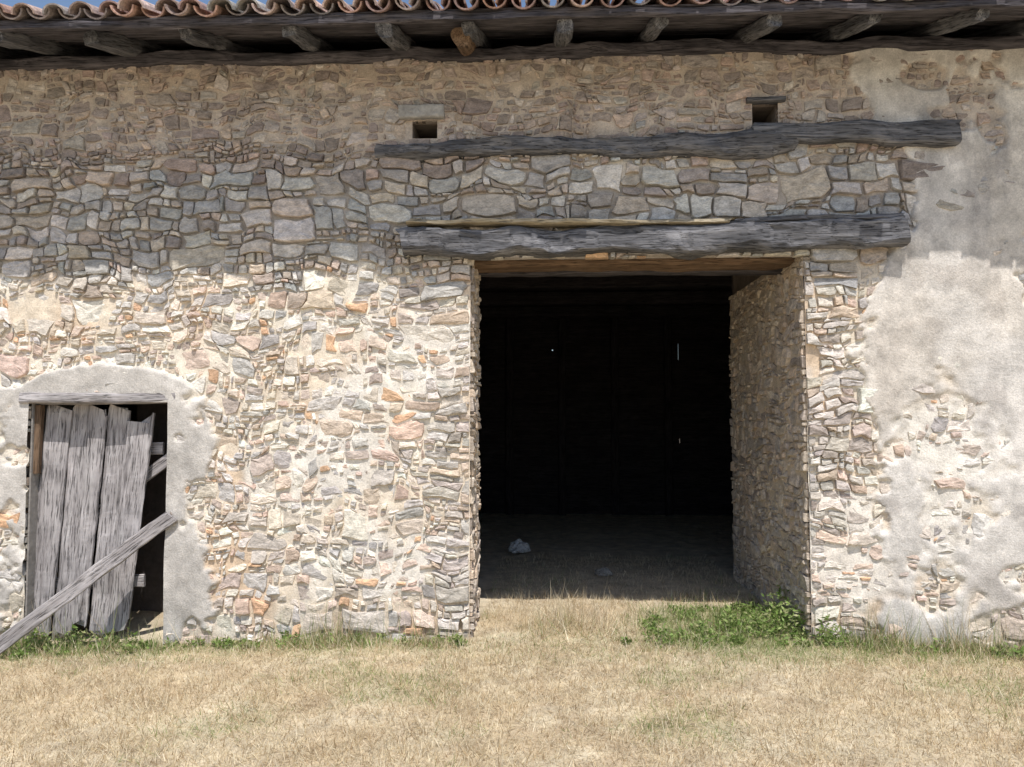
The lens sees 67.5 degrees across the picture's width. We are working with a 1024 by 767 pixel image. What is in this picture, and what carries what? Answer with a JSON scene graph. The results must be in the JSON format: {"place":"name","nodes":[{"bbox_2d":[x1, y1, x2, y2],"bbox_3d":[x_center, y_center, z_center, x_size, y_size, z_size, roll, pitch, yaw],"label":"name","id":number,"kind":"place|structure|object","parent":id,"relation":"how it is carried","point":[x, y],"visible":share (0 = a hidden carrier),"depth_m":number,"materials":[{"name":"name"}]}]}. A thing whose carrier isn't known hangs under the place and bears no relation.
{"place":"outdoors","nodes":[
{"label":"outdoors","id":0,"kind":"place"},
{"bbox_2d":[104,442,163,454],"bbox_3d":[-3.313,0.530,6.287,0.930,0.105,0.036,0,-3,2],"label":"door cross brace top","id":1,"kind":"object","parent":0,"point":[157,448],"depth_m":6.26,"materials":[{"name":"grey wood"}]},
{"bbox_2d":[132,404,148,610],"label":"interior left wall","id":2,"kind":"structure","parent":0,"point":[138,592],"depth_m":6.70,"materials":[{"name":"black"}]},
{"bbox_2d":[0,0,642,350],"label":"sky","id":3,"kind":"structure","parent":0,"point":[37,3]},
{"bbox_2d":[12,27,992,55],"bbox_3d":[-0.043,-3.512,8.381,12.200,1.454,3.882,0,-3,2],"label":"roof boarding","id":4,"kind":"object","parent":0,"point":[288,48],"depth_m":6.59,"materials":[{"name":"brown wood"}]},
{"bbox_2d":[0,551,1023,766],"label":"dry grass","id":5,"kind":"structure","parent":0,"point":[965,650],"depth_m":4.80,"materials":[{"name":"beige plant"}]},
{"bbox_2d":[0,513,1023,766],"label":"ground","id":6,"kind":"structure","parent":0,"point":[656,537],"depth_m":4.96,"materials":[{"name":"beige soil"}]},
{"bbox_2d":[0,511,177,654],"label":"wooden plank","id":7,"kind":"object","parent":6,"relation":"on","point":[74,589],"visible":1,"depth_m":5.88,"materials":[{"name":"grey wood"}]},
{"bbox_2d":[93,405,103,552],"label":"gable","id":8,"kind":"structure","parent":6,"relation":"on","point":[102,408],"depth_m":9.80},
{"bbox_2d":[23,105,809,597],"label":"wall","id":9,"kind":"structure","parent":6,"relation":"on","point":[763,113],"depth_m":6.22,"materials":[{"name":"beige stone"}]},
{"bbox_2d":[0,47,46,58],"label":"rafter","id":10,"kind":"object","parent":9,"relation":"on","point":[6,53],"visible":0.25,"depth_m":6.63,"materials":[{"name":"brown wood"}]},
{"bbox_2d":[33,405,44,473],"bbox_3d":[-3.839,0.451,6.208,0.062,0.550,0.063,1,-3,3],"label":"door frame post","id":11,"kind":"object","parent":9,"relation":"attached to","point":[38,433],"depth_m":6.19,"materials":[{"name":"brown wood"}]},
{"bbox_2d":[24,404,74,643],"bbox_3d":[-3.846,1.278,6.426,0.014,2.220,0.620,0,-3,2],"label":"door left lining","id":12,"kind":"object","parent":9,"relation":"attached to","point":[34,481],"depth_m":6.16,"materials":[{"name":"wood"}]},
{"bbox_2d":[33,405,72,634],"bbox_3d":[-3.754,1.103,6.221,0.218,1.874,0.038,4,-3,3],"label":"door plank","id":13,"kind":"object","parent":9,"relation":"attached to","point":[55,450],"depth_m":6.22,"materials":[{"name":"grey wood"}]},
{"bbox_2d":[0,31,111,55],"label":"rafter","id":14,"kind":"object","parent":9,"relation":"on","point":[24,41],"visible":0.64,"depth_m":6.07,"materials":[{"name":"grey wood"}]},
{"bbox_2d":[52,405,90,640],"bbox_3d":[-3.571,1.110,6.240,0.168,1.965,0.038,3,-3,3],"label":"door plank","id":15,"kind":"object","parent":9,"relation":"attached to","point":[74,484],"depth_m":6.23,"materials":[{"name":"grey wood"}]},
{"bbox_2d":[55,574,145,589],"bbox_3d":[-3.378,1.614,6.232,0.801,0.104,0.033,-2,-3,2],"label":"door brace","id":16,"kind":"object","parent":15,"relation":"attached to","point":[140,580],"depth_m":6.21,"materials":[{"name":"grey wood"}]},
{"bbox_2d":[71,405,107,626],"bbox_3d":[-3.416,1.066,6.197,0.146,1.781,0.038,4,-3,3],"label":"door plank","id":17,"kind":"object","parent":9,"relation":"attached to","point":[97,423],"depth_m":6.19,"materials":[{"name":"grey wood"}]},
{"bbox_2d":[18,392,174,404],"bbox_3d":[-3.299,0.118,6.184,1.270,0.102,0.195,-1,-3,2],"label":"door head beam","id":18,"kind":"structure","parent":9,"relation":"on","point":[79,398],"depth_m":6.10,"materials":[{"name":"grey wood"}]},
{"bbox_2d":[89,404,130,636],"bbox_3d":[-3.261,1.115,6.219,0.180,1.893,0.038,4,-3,3],"label":"door plank","id":19,"kind":"object","parent":9,"relation":"attached to","point":[118,418],"depth_m":6.21,"materials":[{"name":"grey wood"}]},
{"bbox_2d":[102,404,136,482],"bbox_3d":[-3.228,1.052,7.649,1.740,2.800,0.050,0,-3,2],"label":"door room back","id":20,"kind":"object","parent":9,"relation":"attached to","point":[132,408],"depth_m":7.69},
{"bbox_2d":[83,30,177,56],"bbox_3d":[-3.065,-2.801,6.484,0.145,0.170,1.707,0,17,4],"label":"rafter","id":21,"kind":"object","parent":9,"relation":"on","point":[116,44],"visible":0.47,"depth_m":5.96,"materials":[{"name":"grey wood"}]},
{"bbox_2d":[107,413,154,631],"bbox_3d":[-3.079,1.115,6.177,0.218,1.787,0.039,5,-3,3],"label":"door plank","id":22,"kind":"object","parent":9,"relation":"attached to","point":[136,460],"depth_m":6.17,"materials":[{"name":"grey wood"}]},
{"bbox_2d":[98,454,166,518],"bbox_3d":[-3.084,0.825,6.271,0.898,0.099,0.038,-37,-4,0],"label":"door brace diagonal","id":23,"kind":"object","parent":9,"relation":"attached to","point":[157,467],"depth_m":6.26,"materials":[{"name":"grey wood"}]},
{"bbox_2d":[143,404,167,611],"bbox_3d":[-1.774,0.372,6.710,2.870,4.060,0.028,0,-3,2],"label":"interior front lining","id":24,"kind":"object","parent":9,"relation":"attached to","point":[154,546],"depth_m":6.71,"materials":[{"name":"black"}]},
{"bbox_2d":[178,29,267,52],"bbox_3d":[-2.349,-2.819,6.447,0.133,0.150,1.701,0,17,4],"label":"rafter","id":25,"kind":"object","parent":9,"relation":"on","point":[196,37],"visible":0.66,"depth_m":5.97,"materials":[{"name":"grey wood"}]},
{"bbox_2d":[282,26,341,51],"bbox_3d":[-1.599,-2.801,6.384,0.151,0.151,1.755,0,17,1],"label":"rafter","id":26,"kind":"object","parent":9,"relation":"on","point":[303,38],"visible":0.67,"depth_m":5.86,"materials":[{"name":"grey wood"}]},
{"bbox_2d":[375,23,418,50],"bbox_3d":[-0.882,-2.792,6.338,0.169,0.171,1.817,0,17,2],"label":"rafter","id":27,"kind":"object","parent":9,"relation":"on","point":[393,37],"visible":0.61,"depth_m":5.65,"materials":[{"name":"grey wood"}]},
{"bbox_2d":[0,21,1012,46],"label":"eave board","id":28,"kind":"object","parent":27,"relation":"on","point":[161,41],"visible":0.2,"depth_m":6.19,"materials":[{"name":"brown wood"}]},
{"bbox_2d":[0,0,1023,31],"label":"eave fascia batten","id":29,"kind":"object","parent":27,"relation":"attached to","point":[165,23],"visible":1,"depth_m":5.41,"materials":[{"name":"grey wood"}]},
{"bbox_2d":[0,0,911,20],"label":"roof tiles","id":30,"kind":"object","parent":29,"relation":"on","point":[110,8],"visible":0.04,"depth_m":5.50,"materials":[{"name":"ceramic"}]},
{"bbox_2d":[0,0,1023,32],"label":"eave board","id":31,"kind":"object","parent":27,"relation":"on","point":[483,10],"visible":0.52,"depth_m":5.51,"materials":[{"name":"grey wood"}]},
{"bbox_2d":[25,10,1023,35],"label":"eave board","id":32,"kind":"object","parent":27,"relation":"on","point":[825,16],"visible":0.31,"depth_m":5.71,"materials":[{"name":"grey wood"}]},
{"bbox_2d":[39,15,1023,39],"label":"eave board","id":33,"kind":"object","parent":27,"relation":"on","point":[593,25],"visible":0.24,"depth_m":5.89,"materials":[{"name":"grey wood"}]},
{"bbox_2d":[72,25,996,47],"bbox_3d":[-0.131,-2.896,6.332,12.200,0.035,0.177,0,-3,2],"label":"eave board","id":34,"kind":"object","parent":27,"relation":"on","point":[573,35],"visible":0.27,"depth_m":6.35,"materials":[{"name":"brown wood"}]},
{"bbox_2d":[54,18,1023,41],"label":"eave board","id":35,"kind":"object","parent":27,"relation":"on","point":[916,21],"visible":0.27,"depth_m":6.01,"materials":[{"name":"brown wood"}]},
{"bbox_2d":[398,104,444,120],"bbox_3d":[-0.719,-2.165,6.126,0.360,0.116,0.107,-1,-3,2],"label":"vent lintel stone","id":36,"kind":"object","parent":9,"relation":"on","point":[422,111],"visible":1,"depth_m":6.08,"materials":[{"name":"grey stone"}]},
{"bbox_2d":[451,27,476,55],"bbox_3d":[-0.347,-2.720,6.253,0.162,0.153,1.340,0,16,3],"label":"round log end","id":37,"kind":"object","parent":9,"relation":"on","point":[466,45],"visible":0.48,"depth_m":5.62,"materials":[{"name":"brown wood"}]},
{"bbox_2d":[470,266,478,630],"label":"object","id":38,"kind":"object","parent":9,"relation":"attached to","point":[473,343],"visible":0.19,"depth_m":6.07,"materials":[{"name":"beige stone"}]},
{"bbox_2d":[461,21,494,48],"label":"rafter","id":39,"kind":"object","parent":9,"relation":"on","point":[476,34],"visible":0.66,"depth_m":5.67,"materials":[{"name":"grey wood"}]},
{"bbox_2d":[0,49,1023,648],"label":"wall stones","id":40,"kind":"object","parent":9,"relation":"attached to","point":[734,189],"depth_m":6.07,"materials":[{"name":"beige stone"}]},
{"bbox_2d":[0,48,1023,646],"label":"wall mortar and plaster","id":41,"kind":"object","parent":9,"relation":"attached to","point":[948,290],"visible":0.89,"depth_m":6.00,"materials":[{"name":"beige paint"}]},
{"bbox_2d":[0,35,1023,70],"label":"wall plate","id":42,"kind":"object","parent":9,"relation":"on","point":[680,47],"depth_m":6.09,"materials":[{"name":"grey wood"}]},
{"bbox_2d":[554,19,573,46],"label":"rafter","id":43,"kind":"object","parent":9,"relation":"on","point":[563,34],"visible":0.69,"depth_m":5.50,"materials":[{"name":"grey wood"}]},
{"bbox_2d":[374,125,799,162],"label":"relieving beam","id":44,"kind":"structure","parent":9,"relation":"attached to","point":[747,144],"depth_m":6.00,"materials":[{"name":"grey wood"}]},
{"bbox_2d":[479,288,731,305],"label":"interior ceiling","id":45,"kind":"structure","parent":9,"relation":"on","point":[686,289],"depth_m":11.59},
{"bbox_2d":[479,275,731,289],"bbox_3d":[1.144,-1.366,10.246,8.200,0.207,0.167,0,-3,2],"label":"ceiling joist","id":46,"kind":"object","parent":45,"relation":"attached to","point":[606,282],"visible":0.29,"depth_m":10.17,"materials":[{"name":"brown wood"}]},
{"bbox_2d":[479,268,782,276],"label":"lintel back","id":47,"kind":"structure","parent":9,"relation":"attached to","point":[621,273],"depth_m":6.54,"materials":[{"name":"brown wood"}]},
{"bbox_2d":[474,257,794,272],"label":"lintel","id":48,"kind":"structure","parent":9,"relation":"on","point":[664,265],"depth_m":6.24,"materials":[{"name":"brown wood"}]},
{"bbox_2d":[631,17,668,42],"bbox_3d":[1.072,-2.818,6.278,0.141,0.138,1.744,0,17,0],"label":"rafter","id":49,"kind":"object","parent":9,"relation":"on","point":[653,28],"visible":0.59,"depth_m":5.64,"materials":[{"name":"grey wood"}]},
{"bbox_2d":[395,215,910,260],"bbox_3d":[1.052,-1.112,5.998,3.925,0.294,0.306,-1,-3,2],"label":"doorway lintel","id":50,"kind":"structure","parent":9,"relation":"attached to","point":[688,242],"depth_m":5.89,"materials":[{"name":"grey wood"}]},
{"bbox_2d":[406,217,739,228],"bbox_3d":[0.473,-1.248,6.016,2.594,0.064,0.263,0,-3,3],"label":"lintel top board long","id":51,"kind":"object","parent":50,"relation":"on","point":[566,223],"visible":0.67,"depth_m":5.92,"materials":[{"name":"beige wood"}]},
{"bbox_2d":[740,213,904,221],"bbox_3d":[2.359,-1.264,5.956,1.312,0.071,0.240,-1,-3,2],"label":"short lintel top board","id":52,"kind":"object","parent":50,"relation":"on","point":[809,217],"visible":0.43,"depth_m":5.85,"materials":[{"name":"grey wood"}]},
{"bbox_2d":[723,14,781,42],"bbox_3d":[1.849,-2.805,6.225,0.144,0.156,1.790,0,17,1],"label":"rafter","id":53,"kind":"object","parent":9,"relation":"on","point":[759,28],"visible":0.62,"depth_m":5.63,"materials":[{"name":"grey wood"}]},
{"bbox_2d":[746,96,785,104],"bbox_3d":[1.990,-2.223,6.033,0.300,0.040,0.105,-1,-3,2],"label":"vent wood frame","id":54,"kind":"object","parent":9,"relation":"attached to","point":[772,100],"visible":1,"depth_m":5.99,"materials":[{"name":"grey wood"}]},
{"bbox_2d":[730,256,809,631],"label":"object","id":55,"kind":"object","parent":9,"relation":"attached to","point":[803,474],"visible":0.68,"depth_m":6.74,"materials":[{"name":"beige stone"}]},
{"bbox_2d":[798,13,883,41],"bbox_3d":[2.565,-2.828,6.214,0.131,0.151,1.740,0,17,1],"label":"rafter","id":56,"kind":"object","parent":9,"relation":"on","point":[849,27],"visible":0.63,"depth_m":5.75,"materials":[{"name":"grey wood"}]},
{"bbox_2d":[750,119,961,147],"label":"relieving beam end","id":57,"kind":"structure","parent":9,"relation":"attached to","point":[943,133],"depth_m":5.87,"materials":[{"name":"grey wood"}]},
{"bbox_2d":[895,9,989,36],"bbox_3d":[3.306,-2.818,6.166,0.131,0.135,1.784,0,17,3],"label":"rafter","id":58,"kind":"object","parent":9,"relation":"on","point":[957,21],"visible":0.56,"depth_m":5.68,"materials":[{"name":"grey wood"}]},
{"bbox_2d":[955,20,1023,37],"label":"rafter","id":59,"kind":"object","parent":9,"relation":"on","point":[1014,28],"visible":0.34,"depth_m":6.11,"materials":[{"name":"grey wood"}]},
{"bbox_2d":[463,260,481,637],"bbox_3d":[-0.316,0.621,6.306,0.097,3.319,0.621,0,-3,2],"label":"door jamb","id":60,"kind":"object","parent":6,"relation":"on","point":[475,500],"visible":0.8,"depth_m":6.16,"materials":[{"name":"beige stone"}]},
{"bbox_2d":[7,581,1023,661],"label":"weeds","id":61,"kind":"object","parent":6,"relation":"on","point":[771,612],"visible":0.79,"depth_m":5.90,"materials":[{"name":"green plant"}]},
{"bbox_2d":[508,539,530,552],"bbox_3d":[0.093,2.026,9.613,0.294,0.160,0.246,2,-3,-31],"label":"stone","id":62,"kind":"object","parent":6,"relation":"on","point":[518,546],"visible":1,"depth_m":9.54,"materials":[{"name":"grey stone"}]},
{"bbox_2d":[594,567,613,575],"bbox_3d":[0.988,2.022,8.267,0.214,0.078,0.163,0,-3,2],"label":"fallen stone","id":63,"kind":"object","parent":6,"relation":"on","point":[605,571],"visible":0.98,"depth_m":8.22,"materials":[{"name":"grey stone"}]},
{"bbox_2d":[478,317,732,514],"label":"wall with gaps","id":64,"kind":"structure","parent":6,"relation":"on","point":[702,436],"depth_m":13.88,"materials":[{"name":"brown wood"}]},
{"bbox_2d":[733,275,761,293],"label":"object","id":65,"kind":"object","parent":6,"relation":"on","point":[740,282],"depth_m":7.98,"materials":[{"name":"brown wood"}]},
{"bbox_2d":[728,250,812,638],"bbox_3d":[2.321,0.660,7.055,0.099,3.319,2.350,0,-3,2],"label":"door jamb","id":66,"kind":"object","parent":6,"relation":"on","point":[780,356],"visible":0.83,"depth_m":6.77,"materials":[{"name":"beige stone"}]}
]}

